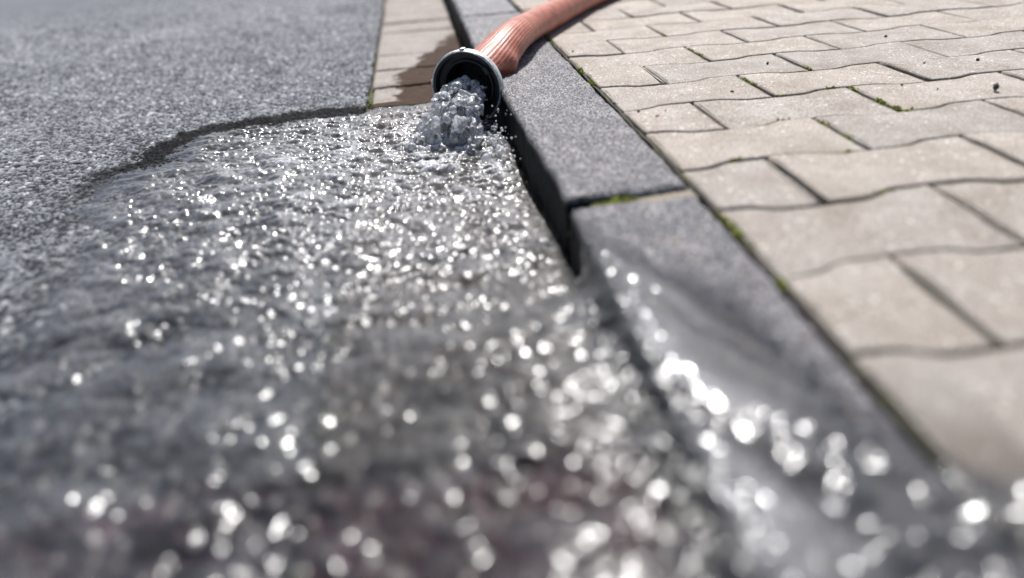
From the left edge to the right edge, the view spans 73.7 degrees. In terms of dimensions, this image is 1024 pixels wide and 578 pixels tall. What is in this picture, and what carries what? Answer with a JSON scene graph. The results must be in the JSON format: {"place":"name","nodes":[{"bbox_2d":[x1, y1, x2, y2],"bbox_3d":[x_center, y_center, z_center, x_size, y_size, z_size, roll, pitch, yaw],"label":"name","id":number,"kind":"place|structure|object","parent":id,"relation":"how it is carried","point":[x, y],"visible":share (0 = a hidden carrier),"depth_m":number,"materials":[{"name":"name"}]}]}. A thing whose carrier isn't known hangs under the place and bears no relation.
{"place":"outdoors","nodes":[
{"label":"outdoors","id":0,"kind":"place"},
{"bbox_2d":[0,0,383,416],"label":"road","id":1,"kind":"structure","parent":0,"point":[95,92],"depth_m":1.27,"materials":[{"name":"grey asphalt"}]},
{"bbox_2d":[0,103,1023,577],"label":"water","id":2,"kind":"structure","parent":1,"relation":"on","point":[472,381],"depth_m":0.41,"materials":[{"name":"clear liquid"}]},
{"bbox_2d":[243,105,520,239],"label":"water droplets","id":3,"kind":"object","parent":2,"relation":"on","point":[375,169],"visible":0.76,"depth_m":0.85},
{"bbox_2d":[406,75,509,162],"bbox_3d":[-0.076,-0.215,0.884,0.127,0.087,0.195,-7,31,-5],"label":"water gush","id":4,"kind":"object","parent":2,"relation":"in","point":[456,119],"visible":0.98,"depth_m":0.89,"materials":[{"name":"clear liquid"}]},
{"bbox_2d":[508,0,1023,476],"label":"pavement","id":5,"kind":"structure","parent":0,"point":[945,161],"depth_m":0.64,"materials":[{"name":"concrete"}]},
{"bbox_2d":[367,33,913,290],"bbox_3d":[0.145,-0.238,0.914,0.608,0.073,0.847,-25,37,-31],"label":"moss","id":6,"kind":"object","parent":5,"relation":"on","point":[626,199],"visible":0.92,"depth_m":0.60,"materials":[{"name":"green plant"}]},
{"bbox_2d":[993,82,999,90],"bbox_3d":[0.558,-0.233,0.787,0.007,0.011,0.010,21,39,35],"label":"pebble","id":7,"kind":"object","parent":5,"relation":"on","point":[996,86],"visible":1,"depth_m":0.79,"materials":[{"name":"grey stone"}]},
{"label":"ground","id":8,"kind":"structure","parent":0,"visible":0},
{"bbox_2d":[365,0,461,111],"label":"gutter bed","id":9,"kind":"object","parent":8,"relation":"on","point":[370,96],"depth_m":1.52,"materials":[{"name":"grey concrete"}]},
{"bbox_2d":[372,0,535,209],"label":"gutter","id":10,"kind":"object","parent":8,"relation":"on","point":[419,41],"visible":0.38,"depth_m":1.48,"materials":[{"name":"concrete"}]},
{"bbox_2d":[444,0,517,46],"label":"kerbstone","id":11,"kind":"object","parent":8,"relation":"on","point":[458,10],"visible":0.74,"depth_m":1.56,"materials":[{"name":"stone"}]},
{"bbox_2d":[461,12,687,257],"bbox_3d":[0.028,-0.284,1.057,0.134,0.122,1.000,-7,31,-5],"label":"kerbstone","id":12,"kind":"object","parent":8,"relation":"on","point":[578,142],"visible":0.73,"depth_m":0.74,"materials":[{"name":"stone"}]},
{"bbox_2d":[431,0,607,121],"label":"fire hose","id":13,"kind":"object","parent":12,"relation":"on","point":[489,60],"visible":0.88,"depth_m":0.99,"materials":[{"name":"rubber"}]},
{"bbox_2d":[614,187,702,203],"bbox_3d":[0.120,-0.039,0.623,0.094,0.095,0.024,-7,31,-5],"label":"mortar joint","id":14,"kind":"object","parent":8,"relation":"on","point":[691,191],"visible":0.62,"depth_m":0.60,"materials":[{"name":"grey concrete"}]},
{"bbox_2d":[570,196,958,577],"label":"kerbstone","id":15,"kind":"object","parent":8,"relation":"on","point":[692,241],"visible":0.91,"depth_m":0.49,"materials":[{"name":"stone"}]}
]}

